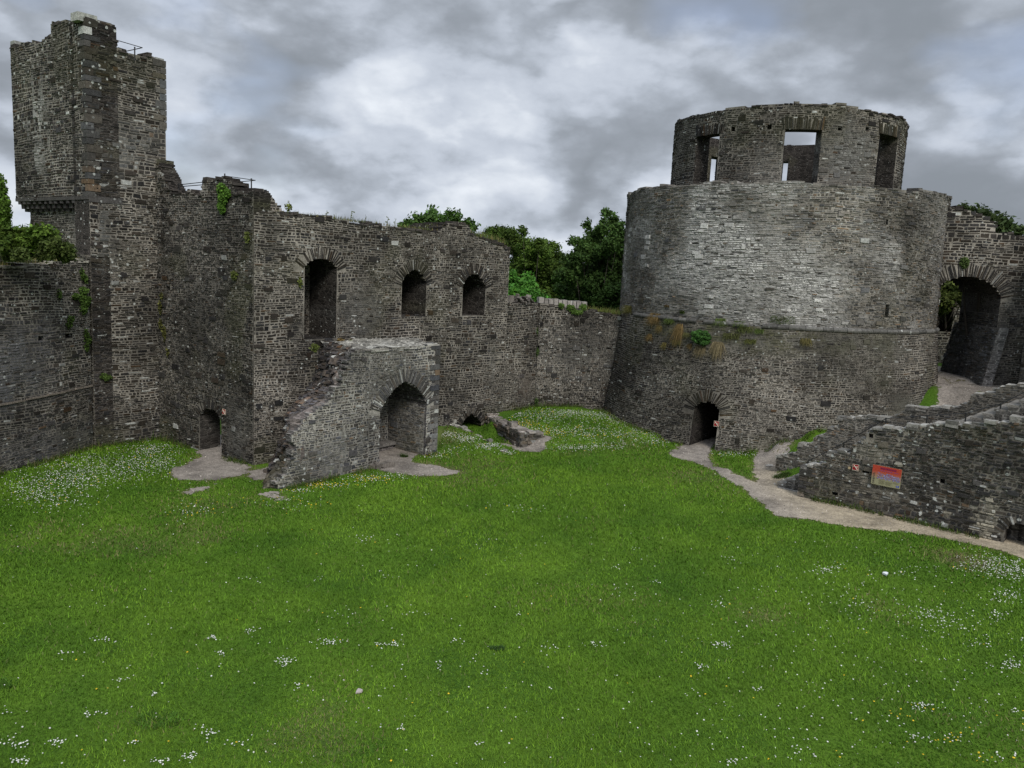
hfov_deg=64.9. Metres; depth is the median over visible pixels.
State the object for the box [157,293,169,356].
weeds
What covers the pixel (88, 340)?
ivy
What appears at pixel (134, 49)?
handrail
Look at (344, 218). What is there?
wall grass
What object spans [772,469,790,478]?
weed clump
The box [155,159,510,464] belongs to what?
hall
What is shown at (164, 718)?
weed clump
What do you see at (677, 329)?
grass tuft
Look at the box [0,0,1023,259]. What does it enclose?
sky
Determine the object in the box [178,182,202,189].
handrail
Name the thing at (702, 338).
shrub
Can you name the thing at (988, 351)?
gateway wall
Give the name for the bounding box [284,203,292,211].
weed
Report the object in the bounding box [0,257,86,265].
wall grass
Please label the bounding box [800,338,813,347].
grass tuft
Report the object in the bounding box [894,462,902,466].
boulder
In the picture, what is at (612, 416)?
wall base grass
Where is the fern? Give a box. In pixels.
[99,373,112,380]
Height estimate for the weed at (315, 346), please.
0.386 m
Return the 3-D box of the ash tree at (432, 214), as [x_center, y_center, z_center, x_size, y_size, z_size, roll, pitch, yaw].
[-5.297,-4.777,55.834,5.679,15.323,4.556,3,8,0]
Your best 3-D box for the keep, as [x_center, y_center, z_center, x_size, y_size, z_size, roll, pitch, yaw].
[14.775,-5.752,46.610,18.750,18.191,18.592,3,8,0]
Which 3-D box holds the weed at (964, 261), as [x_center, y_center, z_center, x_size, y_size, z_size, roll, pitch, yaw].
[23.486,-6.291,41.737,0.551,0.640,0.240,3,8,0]
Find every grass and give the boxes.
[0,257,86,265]
[0,402,986,538]
[274,209,444,230]
[471,229,510,243]
[587,304,622,314]
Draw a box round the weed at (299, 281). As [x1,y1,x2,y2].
[297,277,303,287]
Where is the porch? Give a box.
[262,337,440,488]
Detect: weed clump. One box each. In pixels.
[0,676,18,688]
[130,708,184,729]
[488,644,505,650]
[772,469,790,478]
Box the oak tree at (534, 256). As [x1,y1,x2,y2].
[483,224,564,298]
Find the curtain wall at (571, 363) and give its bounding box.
[503,294,621,410]
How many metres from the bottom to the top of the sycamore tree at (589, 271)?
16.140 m
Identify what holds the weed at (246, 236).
attached to the hall
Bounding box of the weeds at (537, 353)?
[534,327,539,405]
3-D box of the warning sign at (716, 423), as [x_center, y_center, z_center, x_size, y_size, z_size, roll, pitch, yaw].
[10.133,1.976,39.888,0.270,0.281,0.046,7,9,29]
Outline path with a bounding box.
[170,366,1023,558]
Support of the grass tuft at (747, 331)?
attached to the keep
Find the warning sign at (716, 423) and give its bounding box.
[714,421,719,426]
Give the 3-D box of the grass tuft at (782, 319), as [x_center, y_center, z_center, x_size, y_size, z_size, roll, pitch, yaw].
[13.076,-3.054,38.816,1.378,0.520,0.495,4,8,11]
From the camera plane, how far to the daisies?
24.25 m
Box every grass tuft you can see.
[619,305,632,315]
[641,313,660,326]
[644,334,651,341]
[654,325,661,332]
[663,318,674,324]
[664,323,683,346]
[691,345,706,356]
[706,341,727,363]
[712,318,727,327]
[722,333,740,340]
[737,327,752,335]
[744,339,755,343]
[754,328,763,334]
[769,315,794,323]
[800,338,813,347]
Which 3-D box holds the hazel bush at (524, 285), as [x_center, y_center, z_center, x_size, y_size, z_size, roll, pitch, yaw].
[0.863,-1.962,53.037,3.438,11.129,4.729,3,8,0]
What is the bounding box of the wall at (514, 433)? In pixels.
[449,413,544,451]
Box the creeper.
[558,302,587,315]
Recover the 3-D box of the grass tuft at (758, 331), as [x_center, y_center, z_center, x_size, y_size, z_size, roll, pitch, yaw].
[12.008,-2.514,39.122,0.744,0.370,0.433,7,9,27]
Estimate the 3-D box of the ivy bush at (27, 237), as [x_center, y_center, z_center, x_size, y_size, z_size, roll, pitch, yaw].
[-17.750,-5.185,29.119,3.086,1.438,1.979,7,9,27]
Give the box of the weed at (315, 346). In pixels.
[309,343,319,352]
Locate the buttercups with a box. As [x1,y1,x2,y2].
[13,411,1023,761]
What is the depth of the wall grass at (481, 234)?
41.20 m
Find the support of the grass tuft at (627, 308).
attached to the keep
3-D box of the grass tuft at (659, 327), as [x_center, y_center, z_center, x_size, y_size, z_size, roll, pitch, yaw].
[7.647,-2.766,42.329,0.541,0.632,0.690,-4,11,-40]
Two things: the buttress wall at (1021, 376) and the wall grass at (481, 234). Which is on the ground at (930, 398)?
the buttress wall at (1021, 376)
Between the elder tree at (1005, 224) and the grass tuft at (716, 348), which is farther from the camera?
the elder tree at (1005, 224)
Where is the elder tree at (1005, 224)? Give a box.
[957,200,1023,337]
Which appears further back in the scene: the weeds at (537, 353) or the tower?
the weeds at (537, 353)
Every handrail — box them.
[118,40,142,60]
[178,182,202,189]
[224,173,255,187]
[807,392,1023,463]
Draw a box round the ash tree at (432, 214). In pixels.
[397,203,480,232]
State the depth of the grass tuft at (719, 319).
39.95 m
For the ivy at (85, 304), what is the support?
attached to the curtain wall at (46, 386)
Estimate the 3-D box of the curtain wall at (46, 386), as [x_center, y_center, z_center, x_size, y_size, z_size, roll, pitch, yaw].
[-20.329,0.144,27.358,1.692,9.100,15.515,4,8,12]
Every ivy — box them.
[56,267,91,314]
[66,315,91,351]
[216,182,230,213]
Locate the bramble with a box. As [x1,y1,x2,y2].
[0,235,78,265]
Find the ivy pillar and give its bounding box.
[0,173,13,261]
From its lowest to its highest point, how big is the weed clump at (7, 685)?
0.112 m
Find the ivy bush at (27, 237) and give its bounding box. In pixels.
[0,221,65,256]
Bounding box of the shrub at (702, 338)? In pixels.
[690,329,711,345]
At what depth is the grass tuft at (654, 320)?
42.70 m
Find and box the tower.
[9,11,166,446]
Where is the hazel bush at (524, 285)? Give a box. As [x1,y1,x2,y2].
[508,268,551,302]
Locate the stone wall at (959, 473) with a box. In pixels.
[773,382,1023,541]
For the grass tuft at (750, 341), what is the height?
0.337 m
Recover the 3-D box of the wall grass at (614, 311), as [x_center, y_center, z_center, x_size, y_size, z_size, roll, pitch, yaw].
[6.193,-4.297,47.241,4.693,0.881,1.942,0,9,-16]
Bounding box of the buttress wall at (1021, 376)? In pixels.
[1018,345,1023,382]
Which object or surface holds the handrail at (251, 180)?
on the hall
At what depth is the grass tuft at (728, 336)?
39.69 m
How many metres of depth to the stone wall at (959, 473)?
29.04 m
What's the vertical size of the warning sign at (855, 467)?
0.250 m
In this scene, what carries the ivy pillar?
on the terrace
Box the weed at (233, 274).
[230,271,238,280]
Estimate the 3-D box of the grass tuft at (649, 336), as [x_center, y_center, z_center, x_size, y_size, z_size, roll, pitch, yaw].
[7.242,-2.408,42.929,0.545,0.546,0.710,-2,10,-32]
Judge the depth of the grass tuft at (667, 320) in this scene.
41.78 m
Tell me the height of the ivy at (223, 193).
1.319 m
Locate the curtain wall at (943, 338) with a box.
[936,299,959,362]
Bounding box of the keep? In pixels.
[603,101,951,451]
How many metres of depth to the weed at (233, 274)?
32.50 m
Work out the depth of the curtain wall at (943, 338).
52.65 m
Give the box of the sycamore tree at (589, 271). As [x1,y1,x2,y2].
[551,206,624,310]
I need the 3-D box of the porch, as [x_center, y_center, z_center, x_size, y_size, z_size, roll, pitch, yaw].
[-6.983,1.279,34.049,3.964,6.177,10.063,10,11,41]
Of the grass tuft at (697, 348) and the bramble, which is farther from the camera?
the grass tuft at (697, 348)
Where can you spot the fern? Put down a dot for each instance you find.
(106, 377)
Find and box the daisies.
[0,407,1023,765]
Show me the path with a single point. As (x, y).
(210, 461)
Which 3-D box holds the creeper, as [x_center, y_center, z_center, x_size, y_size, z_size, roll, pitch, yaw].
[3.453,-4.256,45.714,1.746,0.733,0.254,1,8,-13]
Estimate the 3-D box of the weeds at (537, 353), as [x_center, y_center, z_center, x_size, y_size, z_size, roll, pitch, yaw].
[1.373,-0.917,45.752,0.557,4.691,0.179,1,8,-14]
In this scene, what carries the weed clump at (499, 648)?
on the ground at (930, 398)
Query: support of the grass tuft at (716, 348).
on the keep
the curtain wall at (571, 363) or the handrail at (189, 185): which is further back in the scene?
the curtain wall at (571, 363)
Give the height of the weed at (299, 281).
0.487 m
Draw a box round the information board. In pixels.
[871,464,901,488]
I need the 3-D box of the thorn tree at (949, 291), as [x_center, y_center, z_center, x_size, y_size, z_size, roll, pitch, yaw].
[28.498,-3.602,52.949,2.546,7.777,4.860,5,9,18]
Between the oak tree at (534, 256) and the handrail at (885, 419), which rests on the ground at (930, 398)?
the oak tree at (534, 256)
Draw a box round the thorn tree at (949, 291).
[937,280,961,331]
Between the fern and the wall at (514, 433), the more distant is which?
the wall at (514, 433)
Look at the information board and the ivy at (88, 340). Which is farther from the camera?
the ivy at (88, 340)
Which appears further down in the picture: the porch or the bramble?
the porch
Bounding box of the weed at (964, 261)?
[959,257,969,268]
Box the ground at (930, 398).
[0,254,1023,767]
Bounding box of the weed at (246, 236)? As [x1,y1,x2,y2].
[243,231,249,242]
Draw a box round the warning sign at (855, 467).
[852,464,858,470]
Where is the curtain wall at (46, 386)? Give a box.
[0,258,92,472]
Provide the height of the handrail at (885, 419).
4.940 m
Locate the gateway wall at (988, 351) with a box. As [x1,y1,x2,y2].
[939,205,1023,386]
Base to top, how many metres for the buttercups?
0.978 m

